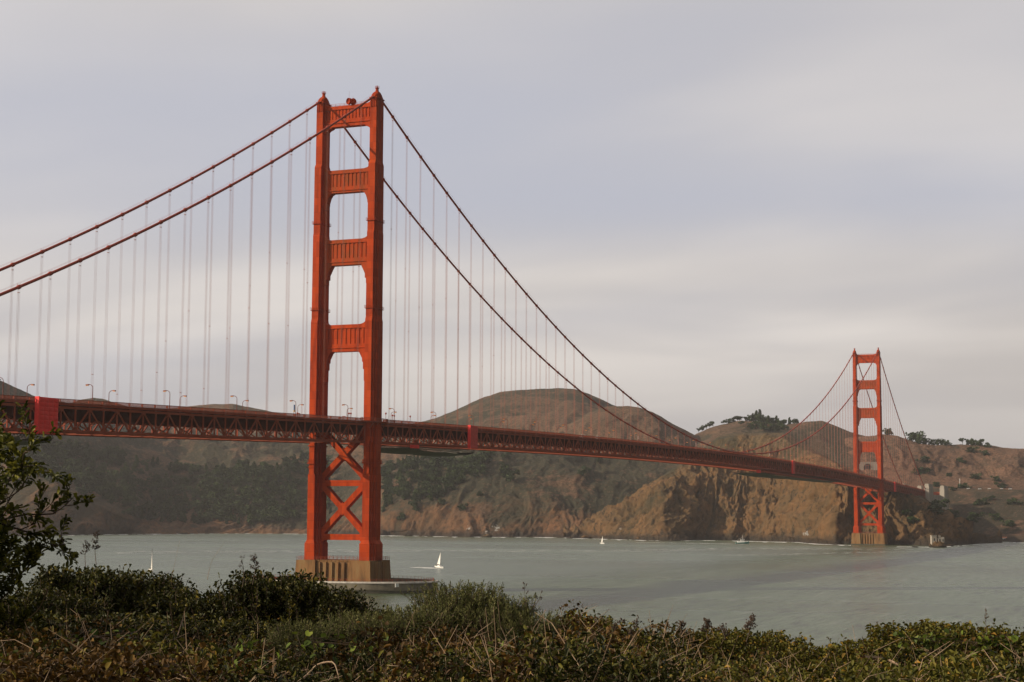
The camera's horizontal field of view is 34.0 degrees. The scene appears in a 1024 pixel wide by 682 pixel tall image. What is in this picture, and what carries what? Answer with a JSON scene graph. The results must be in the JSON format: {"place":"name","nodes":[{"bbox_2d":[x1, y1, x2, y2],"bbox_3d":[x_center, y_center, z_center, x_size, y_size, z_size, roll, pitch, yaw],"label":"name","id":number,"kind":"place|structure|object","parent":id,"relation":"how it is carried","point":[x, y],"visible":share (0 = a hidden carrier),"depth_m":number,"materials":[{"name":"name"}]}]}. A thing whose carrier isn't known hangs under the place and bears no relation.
{"place":"outdoors","nodes":[
{"label":"outdoors","id":0,"kind":"place"},
{"bbox_2d":[0,380,668,537],"bbox_3d":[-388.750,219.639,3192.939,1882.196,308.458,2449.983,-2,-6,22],"label":"coastal hills","id":1,"kind":"structure","parent":0,"point":[545,495],"depth_m":2640.56,"materials":[{"name":"soil"}]},
{"bbox_2d":[3,435,333,524],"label":"woodland","id":2,"kind":"object","parent":1,"relation":"on","point":[99,481],"visible":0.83,"depth_m":2777.45,"materials":[{"name":"plant"}]},
{"bbox_2d":[397,512,405,519],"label":"tree","id":3,"kind":"object","parent":1,"relation":"on","point":[402,515],"visible":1,"depth_m":2498.07,"materials":[{"name":"green plant"}]},
{"bbox_2d":[381,451,487,511],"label":"woodland","id":4,"kind":"object","parent":1,"relation":"on","point":[465,465],"visible":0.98,"depth_m":2611.80,"materials":[{"name":"plant"}]},
{"bbox_2d":[457,503,468,510],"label":"tree","id":5,"kind":"object","parent":1,"relation":"on","point":[461,507],"visible":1,"depth_m":2463.03,"materials":[{"name":"green plant"}]},
{"bbox_2d":[483,451,496,462],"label":"tree","id":6,"kind":"object","parent":1,"relation":"on","point":[488,454],"visible":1,"depth_m":2639.51,"materials":[{"name":"green plant"}]},
{"bbox_2d":[499,466,509,473],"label":"tree","id":7,"kind":"object","parent":1,"relation":"on","point":[502,470],"visible":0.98,"depth_m":2591.25,"materials":[{"name":"green plant"}]},
{"bbox_2d":[500,452,511,458],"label":"tree","id":8,"kind":"object","parent":1,"relation":"on","point":[507,455],"visible":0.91,"depth_m":2671.00,"materials":[{"name":"green plant"}]},
{"bbox_2d":[501,469,519,481],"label":"tree","id":9,"kind":"object","parent":1,"relation":"on","point":[510,475],"visible":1,"depth_m":2548.55,"materials":[{"name":"green plant"}]},
{"bbox_2d":[0,533,1023,649],"bbox_3d":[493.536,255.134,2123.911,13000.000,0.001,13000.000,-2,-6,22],"label":"water","id":10,"kind":"structure","parent":0,"point":[819,594],"depth_m":980.23,"materials":[{"name":"liquid"}]},
{"bbox_2d":[0,86,925,593],"bbox_3d":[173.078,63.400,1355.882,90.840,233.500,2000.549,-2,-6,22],"label":"suspension bridge","id":11,"kind":"structure","parent":10,"relation":"on","point":[370,570],"depth_m":753.12,"materials":[{"name":"orange paint"}]},
{"bbox_2d":[5,432,52,445],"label":"work platform","id":12,"kind":"structure","parent":11,"relation":"hanging from","point":[23,441],"depth_m":532.84,"materials":[{"name":"grey metal"}]},
{"bbox_2d":[34,396,58,434],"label":"scaffold enclosure","id":13,"kind":"object","parent":11,"relation":"on","point":[46,412],"visible":0.91,"depth_m":531.53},
{"bbox_2d":[363,444,473,456],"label":"work platform","id":14,"kind":"structure","parent":11,"relation":"hanging from","point":[413,450],"depth_m":805.74,"materials":[{"name":"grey metal"}]},
{"bbox_2d":[468,425,477,448],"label":"scaffold enclosure","id":15,"kind":"object","parent":11,"relation":"on","point":[472,437],"visible":1,"depth_m":843.57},
{"bbox_2d":[728,470,847,482],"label":"work platform","id":16,"kind":"structure","parent":11,"relation":"hanging from","point":[759,473],"depth_m":1511.39,"materials":[{"name":"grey metal"}]},
{"bbox_2d":[791,460,794,473],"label":"scaffold enclosure","id":17,"kind":"object","parent":11,"relation":"on","point":[793,466],"visible":1,"depth_m":1506.03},
{"bbox_2d":[244,547,936,551],"bbox_3d":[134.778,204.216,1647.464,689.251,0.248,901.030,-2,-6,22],"label":"whitecaps","id":18,"kind":"object","parent":10,"relation":"on","point":[658,551],"visible":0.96,"depth_m":1570.04,"materials":[{"name":"liquid"}]},
{"bbox_2d":[735,535,748,543],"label":"motor boat","id":19,"kind":"object","parent":10,"relation":"on","point":[742,541],"visible":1,"depth_m":1964.16,"materials":[{"name":"white paint"}]},
{"bbox_2d":[929,540,946,547],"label":"rock","id":20,"kind":"object","parent":10,"relation":"in","point":[937,544],"visible":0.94,"depth_m":1789.33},
{"bbox_2d":[930,534,943,544],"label":"fog signal station","id":21,"kind":"object","parent":20,"relation":"on","point":[933,538],"visible":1,"depth_m":1793.53,"materials":[{"name":"concrete"}]},
{"bbox_2d":[0,0,1023,448],"label":"sky","id":22,"kind":"structure","parent":0,"point":[717,203],"materials":[{"name":"grey"}]},
{"bbox_2d":[67,533,1014,546],"bbox_3d":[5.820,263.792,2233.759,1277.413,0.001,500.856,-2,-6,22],"label":"surf","id":23,"kind":"structure","parent":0,"point":[555,537],"depth_m":2220.75,"materials":[{"name":"liquid"}]},
{"bbox_2d":[552,406,700,456],"bbox_3d":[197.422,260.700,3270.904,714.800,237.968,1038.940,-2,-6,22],"label":"hill","id":24,"kind":"structure","parent":0,"point":[621,428],"depth_m":2917.32,"materials":[{"name":"soil"}]},
{"bbox_2d":[659,421,862,472],"bbox_3d":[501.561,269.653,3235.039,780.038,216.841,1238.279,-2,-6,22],"label":"hill","id":25,"kind":"structure","parent":0,"point":[708,435],"depth_m":2932.45,"materials":[{"name":"soil"}]},
{"bbox_2d":[751,421,759,428],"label":"tree","id":26,"kind":"object","parent":25,"relation":"on","point":[757,424],"visible":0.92,"depth_m":2971.44,"materials":[{"name":"green plant"}]},
{"bbox_2d":[757,414,766,422],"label":"tree","id":27,"kind":"object","parent":25,"relation":"on","point":[761,419],"visible":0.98,"depth_m":3077.95,"materials":[{"name":"green plant"}]},
{"bbox_2d":[760,422,768,429],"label":"tree","id":28,"kind":"object","parent":25,"relation":"on","point":[763,425],"visible":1,"depth_m":2931.50,"materials":[{"name":"green plant"}]},
{"bbox_2d":[767,423,775,431],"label":"tree","id":29,"kind":"object","parent":25,"relation":"on","point":[771,428],"visible":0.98,"depth_m":2942.74,"materials":[{"name":"green plant"}]},
{"bbox_2d":[859,462,876,469],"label":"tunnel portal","id":30,"kind":"object","parent":25,"relation":"on","point":[865,465],"visible":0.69,"depth_m":2702.57,"materials":[{"name":"concrete"}]},
{"bbox_2d":[563,433,1001,545],"bbox_3d":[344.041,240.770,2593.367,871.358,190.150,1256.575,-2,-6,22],"label":"cliff headland","id":31,"kind":"structure","parent":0,"point":[681,502],"depth_m":2218.42,"materials":[{"name":"stone"}]},
{"bbox_2d":[901,509,914,515],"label":"shrub","id":32,"kind":"object","parent":31,"relation":"on","point":[905,512],"visible":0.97,"depth_m":2003.31,"materials":[{"name":"green plant"}]},
{"bbox_2d":[907,516,919,523],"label":"shrub","id":33,"kind":"object","parent":31,"relation":"on","point":[913,519],"visible":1,"depth_m":1965.77,"materials":[{"name":"green plant"}]},
{"bbox_2d":[904,484,933,501],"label":"concrete pylon","id":34,"kind":"object","parent":31,"relation":"on","point":[929,493],"visible":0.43,"depth_m":2232.99,"materials":[{"name":"concrete"}]},
{"bbox_2d":[917,486,948,509],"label":"concrete pylon","id":35,"kind":"object","parent":31,"relation":"on","point":[944,491],"visible":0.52,"depth_m":2371.75,"materials":[{"name":"concrete"}]},
{"bbox_2d":[924,504,943,514],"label":"shrub","id":36,"kind":"object","parent":31,"relation":"on","point":[933,508],"visible":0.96,"depth_m":2016.36,"materials":[{"name":"green plant"}]},
{"bbox_2d":[933,495,942,508],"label":"anchorage building","id":37,"kind":"structure","parent":31,"relation":"on","point":[939,497],"depth_m":2332.46,"materials":[{"name":"concrete"}]},
{"bbox_2d":[928,498,949,508],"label":"shrub","id":38,"kind":"object","parent":31,"relation":"on","point":[940,504],"visible":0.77,"depth_m":2069.99,"materials":[{"name":"green plant"}]},
{"bbox_2d":[946,509,958,517],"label":"shrub","id":39,"kind":"object","parent":31,"relation":"on","point":[955,513],"visible":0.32,"depth_m":2098.06,"materials":[{"name":"green plant"}]},
{"bbox_2d":[966,512,986,526],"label":"shrub","id":40,"kind":"object","parent":31,"relation":"on","point":[972,517],"visible":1,"depth_m":2030.19,"materials":[{"name":"green plant"}]},
{"bbox_2d":[844,434,1023,541],"bbox_3d":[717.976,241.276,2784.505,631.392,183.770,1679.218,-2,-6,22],"label":"dry hills","id":41,"kind":"structure","parent":0,"point":[1006,465],"depth_m":2682.72,"materials":[{"name":"soil"}]},
{"bbox_2d":[904,432,915,440],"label":"tree","id":42,"kind":"object","parent":41,"relation":"on","point":[910,437],"visible":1,"depth_m":2908.07,"materials":[{"name":"green plant"}]},
{"bbox_2d":[910,431,924,441],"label":"tree","id":43,"kind":"object","parent":41,"relation":"on","point":[917,432],"visible":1,"depth_m":2906.36,"materials":[{"name":"green plant"}]},
{"bbox_2d":[911,468,925,473],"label":"shrub","id":44,"kind":"object","parent":41,"relation":"on","point":[921,471],"visible":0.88,"depth_m":2680.00,"materials":[{"name":"green plant"}]},
{"bbox_2d":[914,434,926,443],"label":"tree","id":45,"kind":"object","parent":41,"relation":"on","point":[920,439],"visible":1,"depth_m":2897.97,"materials":[{"name":"green plant"}]},
{"bbox_2d":[915,456,929,462],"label":"shrub","id":46,"kind":"object","parent":41,"relation":"on","point":[924,458],"visible":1,"depth_m":2748.33,"materials":[{"name":"green plant"}]},
{"bbox_2d":[957,482,971,487],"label":"shrub","id":47,"kind":"object","parent":41,"relation":"on","point":[960,485],"visible":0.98,"depth_m":2569.51,"materials":[{"name":"green plant"}]},
{"bbox_2d":[965,446,979,452],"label":"shrub","id":48,"kind":"object","parent":41,"relation":"on","point":[971,449],"visible":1,"depth_m":2830.92,"materials":[{"name":"green plant"}]},
{"bbox_2d":[969,473,982,479],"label":"shrub","id":49,"kind":"object","parent":41,"relation":"on","point":[977,476],"visible":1,"depth_m":2642.10,"materials":[{"name":"green plant"}]},
{"bbox_2d":[973,498,989,504],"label":"shrub","id":50,"kind":"object","parent":41,"relation":"on","point":[980,501],"visible":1,"depth_m":2428.86,"materials":[{"name":"green plant"}]},
{"bbox_2d":[987,513,1002,520],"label":"shrub","id":51,"kind":"object","parent":41,"relation":"on","point":[997,517],"visible":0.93,"depth_m":2335.83,"materials":[{"name":"green plant"}]},
{"bbox_2d":[994,482,1008,487],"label":"shrub","id":52,"kind":"object","parent":41,"relation":"on","point":[1004,485],"visible":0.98,"depth_m":2568.78,"materials":[{"name":"green plant"}]},
{"bbox_2d":[999,519,1015,526],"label":"shrub","id":53,"kind":"object","parent":41,"relation":"on","point":[1009,523],"visible":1,"depth_m":2291.13,"materials":[{"name":"green plant"}]},
{"bbox_2d":[1006,498,1023,504],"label":"shrub","id":54,"kind":"object","parent":41,"relation":"on","point":[1012,501],"visible":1,"depth_m":2416.00,"materials":[{"name":"green plant"}]},
{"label":"ground","id":55,"kind":"structure","parent":0,"visible":0},
{"bbox_2d":[0,379,95,631],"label":"tall shrub","id":56,"kind":"object","parent":55,"relation":"on","point":[31,553],"visible":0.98,"depth_m":8.95,"materials":[{"name":"green plant"}]},
{"bbox_2d":[0,584,119,643],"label":"shrub","id":57,"kind":"object","parent":55,"relation":"on","point":[55,602],"visible":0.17,"depth_m":11.27,"materials":[{"name":"green plant"}]},
{"bbox_2d":[80,540,90,566],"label":"seed head stem","id":58,"kind":"object","parent":55,"relation":"on","point":[89,545],"visible":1,"depth_m":12.16,"materials":[{"name":"brown plant"}]},
{"bbox_2d":[22,562,154,616],"bbox_3d":[-3.316,2.625,12.854,1.259,1.839,1.086,-5,-8,40],"label":"shrub","id":59,"kind":"object","parent":55,"relation":"on","point":[96,582],"visible":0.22,"depth_m":12.73,"materials":[{"name":"green plant"}]},
{"bbox_2d":[18,609,162,658],"bbox_3d":[-2.750,2.401,10.637,1.031,1.360,1.196,4,-7,-34],"label":"shrub","id":60,"kind":"object","parent":55,"relation":"on","point":[124,623],"visible":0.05,"depth_m":10.66,"materials":[{"name":"green plant"}]},
{"bbox_2d":[113,568,194,615],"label":"shrub","id":61,"kind":"object","parent":55,"relation":"on","point":[160,581],"visible":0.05,"depth_m":13.47,"materials":[{"name":"green plant"}]},
{"bbox_2d":[105,609,236,656],"bbox_3d":[-2.370,2.471,11.132,1.086,1.335,1.259,2,-6,-12],"label":"shrub","id":62,"kind":"object","parent":55,"relation":"on","point":[188,621],"visible":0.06,"depth_m":11.11,"materials":[{"name":"green plant"}]},
{"bbox_2d":[117,585,230,623],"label":"shrub","id":63,"kind":"object","parent":55,"relation":"on","point":[195,601],"visible":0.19,"depth_m":12.60,"materials":[{"name":"green plant"}]},
{"bbox_2d":[194,616,303,654],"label":"shrub","id":64,"kind":"object","parent":55,"relation":"on","point":[241,625],"visible":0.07,"depth_m":11.17,"materials":[{"name":"green plant"}]},
{"bbox_2d":[207,567,332,625],"bbox_3d":[-1.814,2.595,12.654,1.086,1.745,1.259,-2,-6,19],"label":"shrub","id":65,"kind":"object","parent":55,"relation":"on","point":[255,599],"visible":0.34,"depth_m":12.46,"materials":[{"name":"green plant"}]},
{"bbox_2d":[249,553,259,584],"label":"seed head stem","id":66,"kind":"object","parent":65,"relation":"attached to","point":[253,559],"visible":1,"depth_m":12.38,"materials":[{"name":"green plant"}]},
{"bbox_2d":[262,616,360,674],"bbox_3d":[-1.222,2.304,9.929,0.761,1.304,0.712,-1,-6,14],"label":"feathery bush","id":67,"kind":"object","parent":55,"relation":"on","point":[280,636],"visible":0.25,"depth_m":9.93,"materials":[{"name":"green plant"}]},
{"bbox_2d":[255,583,376,628],"bbox_3d":[-1.427,2.576,12.528,1.073,1.528,0.967,0,-6,5],"label":"shrub","id":68,"kind":"object","parent":55,"relation":"on","point":[343,599],"visible":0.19,"depth_m":12.41,"materials":[{"name":"green plant"}]},
{"bbox_2d":[300,603,394,628],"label":"shrub","id":69,"kind":"object","parent":55,"relation":"on","point":[323,617],"visible":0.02,"depth_m":12.29,"materials":[{"name":"green plant"}]},
{"bbox_2d":[317,607,394,669],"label":"feathery bush","id":70,"kind":"object","parent":55,"relation":"on","point":[345,624],"visible":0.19,"depth_m":10.32,"materials":[{"name":"green plant"}]},
{"bbox_2d":[363,602,460,648],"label":"feathery bush","id":71,"kind":"object","parent":55,"relation":"on","point":[396,619],"visible":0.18,"depth_m":10.62,"materials":[{"name":"green plant"}]},
{"bbox_2d":[400,579,510,652],"bbox_3d":[-0.378,2.349,11.024,0.924,1.551,0.864,3,-6,-26],"label":"feathery bush","id":72,"kind":"object","parent":55,"relation":"on","point":[447,599],"visible":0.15,"depth_m":10.95,"materials":[{"name":"green plant"}]},
{"bbox_2d":[0,599,990,681],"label":"bramble thicket","id":73,"kind":"object","parent":55,"relation":"on","point":[123,657],"visible":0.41,"depth_m":7.17,"materials":[{"name":"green plant"}]},
{"bbox_2d":[91,532,100,564],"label":"seed head stem","id":74,"kind":"object","parent":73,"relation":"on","point":[97,546],"visible":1,"depth_m":12.17,"materials":[{"name":"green plant"}]},
{"bbox_2d":[65,628,143,653],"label":"ivy","id":75,"kind":"object","parent":73,"relation":"attached to","point":[94,632],"visible":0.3,"depth_m":8.24,"materials":[{"name":"green plant"}]},
{"bbox_2d":[228,638,268,668],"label":"ivy","id":76,"kind":"object","parent":73,"relation":"attached to","point":[249,646],"visible":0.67,"depth_m":8.00,"materials":[{"name":"green plant"}]},
{"bbox_2d":[227,652,279,673],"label":"ivy","id":77,"kind":"object","parent":73,"relation":"attached to","point":[236,666],"visible":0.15,"depth_m":7.69,"materials":[{"name":"green plant"}]},
{"bbox_2d":[297,661,338,681],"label":"dry stem","id":78,"kind":"object","parent":73,"relation":"on","point":[310,671],"visible":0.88,"depth_m":7.52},
{"bbox_2d":[285,630,388,663],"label":"ivy","id":79,"kind":"object","parent":73,"relation":"attached to","point":[321,644],"visible":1,"depth_m":8.44,"materials":[{"name":"green plant"}]},
{"bbox_2d":[474,641,525,665],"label":"ivy","id":80,"kind":"object","parent":73,"relation":"attached to","point":[489,649],"visible":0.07,"depth_m":8.69,"materials":[{"name":"green plant"}]},
{"bbox_2d":[700,618,711,639],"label":"seed head stem","id":81,"kind":"object","parent":73,"relation":"attached to","point":[707,626],"visible":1,"depth_m":10.72,"materials":[{"name":"brown plant"}]},
{"bbox_2d":[716,623,729,638],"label":"seed head stem","id":82,"kind":"object","parent":73,"relation":"attached to","point":[723,629],"visible":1,"depth_m":10.67,"materials":[{"name":"brown plant"}]},
{"bbox_2d":[862,655,896,664],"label":"dry stem","id":83,"kind":"object","parent":73,"relation":"on","point":[875,657],"visible":0.53,"depth_m":9.33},
{"bbox_2d":[893,628,959,659],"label":"ivy","id":84,"kind":"object","parent":73,"relation":"attached to","point":[915,638],"visible":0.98,"depth_m":9.97,"materials":[{"name":"green plant"}]},
{"bbox_2d":[455,592,540,644],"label":"feathery bush","id":85,"kind":"object","parent":55,"relation":"on","point":[491,615],"visible":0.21,"depth_m":10.72,"materials":[{"name":"green plant"}]},
{"bbox_2d":[0,600,1023,681],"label":"green ground cover","id":86,"kind":"object","parent":55,"relation":"on","point":[935,673],"visible":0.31,"depth_m":7.25,"materials":[{"name":"green plant"}]},
{"bbox_2d":[0,602,1023,681],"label":"dead leaf litter","id":87,"kind":"object","parent":86,"relation":"on","point":[414,667],"visible":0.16,"depth_m":7.34,"materials":[{"name":"brown plant"}]},
{"bbox_2d":[608,617,624,633],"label":"seed head stem","id":88,"kind":"object","parent":86,"relation":"on","point":[614,627],"visible":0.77,"depth_m":10.78,"materials":[{"name":"brown plant"}]},
{"bbox_2d":[677,620,688,645],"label":"seed head stem","id":89,"kind":"object","parent":86,"relation":"on","point":[681,626],"visible":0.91,"depth_m":10.74,"materials":[{"name":"brown plant"}]},
{"bbox_2d":[743,612,757,642],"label":"seed head stem","id":90,"kind":"object","parent":86,"relation":"on","point":[752,619],"visible":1,"depth_m":10.69,"materials":[{"name":"brown plant"}]},
{"bbox_2d":[0,603,1023,681],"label":"dry stem tangle","id":91,"kind":"object","parent":55,"relation":"on","point":[598,668],"visible":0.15,"depth_m":7.38,"materials":[{"name":"plant"}]},
{"bbox_2d":[626,615,638,639],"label":"seed head stem","id":92,"kind":"object","parent":91,"relation":"on","point":[635,627],"visible":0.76,"depth_m":10.78,"materials":[{"name":"brown plant"}]},
{"bbox_2d":[952,630,1021,661],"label":"ivy","id":93,"kind":"object","parent":91,"relation":"attached to","point":[1006,643],"visible":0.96,"depth_m":9.48,"materials":[{"name":"green plant"}]},
{"bbox_2d":[484,607,574,643],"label":"feathery bush","id":94,"kind":"object","parent":55,"relation":"on","point":[523,622],"visible":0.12,"depth_m":10.59,"materials":[{"name":"green plant"}]},
{"bbox_2d":[550,613,618,640],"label":"shrub","id":95,"kind":"object","parent":55,"relation":"on","point":[609,617],"visible":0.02,"depth_m":11.35,"materials":[{"name":"green plant"}]},
{"bbox_2d":[607,627,660,654],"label":"shrub","id":96,"kind":"object","parent":55,"relation":"on","point":[639,637],"visible":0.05,"depth_m":11.12,"materials":[{"name":"green plant"}]},
{"bbox_2d":[622,645,695,677],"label":"feathery bush","id":97,"kind":"object","parent":55,"relation":"on","point":[655,654],"visible":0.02,"depth_m":9.57,"materials":[{"name":"green plant"}]},
{"bbox_2d":[674,626,769,665],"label":"shrub","id":98,"kind":"object","parent":55,"relation":"on","point":[718,638],"visible":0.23,"depth_m":11.26,"materials":[{"name":"green plant"}]},
{"bbox_2d":[687,655,786,681],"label":"shrub","id":99,"kind":"object","parent":55,"relation":"on","point":[750,669],"visible":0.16,"depth_m":9.30,"materials":[{"name":"green plant"}]},
{"bbox_2d":[726,629,813,667],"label":"shrub","id":100,"kind":"object","parent":55,"relation":"on","point":[781,641],"visible":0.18,"depth_m":11.10,"materials":[{"name":"green plant"}]},
{"bbox_2d":[761,643,865,678],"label":"shrub","id":101,"kind":"object","parent":55,"relation":"on","point":[801,654],"visible":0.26,"depth_m":10.63,"materials":[{"name":"green plant"}]},
{"bbox_2d":[802,656,922,681],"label":"shrub","id":102,"kind":"object","parent":55,"relation":"on","point":[825,668],"visible":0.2,"depth_m":9.16,"materials":[{"name":"green plant"}]},
{"bbox_2d":[821,634,918,667],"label":"shrub","id":103,"kind":"object","parent":55,"relation":"on","point":[844,647],"visible":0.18,"depth_m":10.66,"materials":[{"name":"green plant"}]},
{"bbox_2d":[864,620,957,656],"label":"shrub","id":104,"kind":"object","parent":55,"relation":"on","point":[884,633],"visible":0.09,"depth_m":11.03,"materials":[{"name":"green plant"}]},
{"bbox_2d":[896,618,1012,669],"bbox_3d":[2.854,2.428,10.608,0.987,1.318,0.915,-2,-6,25],"label":"shrub","id":105,"kind":"object","parent":55,"relation":"on","point":[927,625],"visible":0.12,"depth_m":10.58,"materials":[{"name":"green plant"}]},
{"bbox_2d":[929,651,1023,677],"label":"shrub","id":106,"kind":"object","parent":55,"relation":"on","point":[971,657],"visible":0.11,"depth_m":9.11,"materials":[{"name":"green plant"}]},
{"bbox_2d":[942,621,1023,667],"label":"shrub","id":107,"kind":"object","parent":55,"relation":"on","point":[997,631],"visible":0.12,"depth_m":10.27,"materials":[{"name":"green plant"}]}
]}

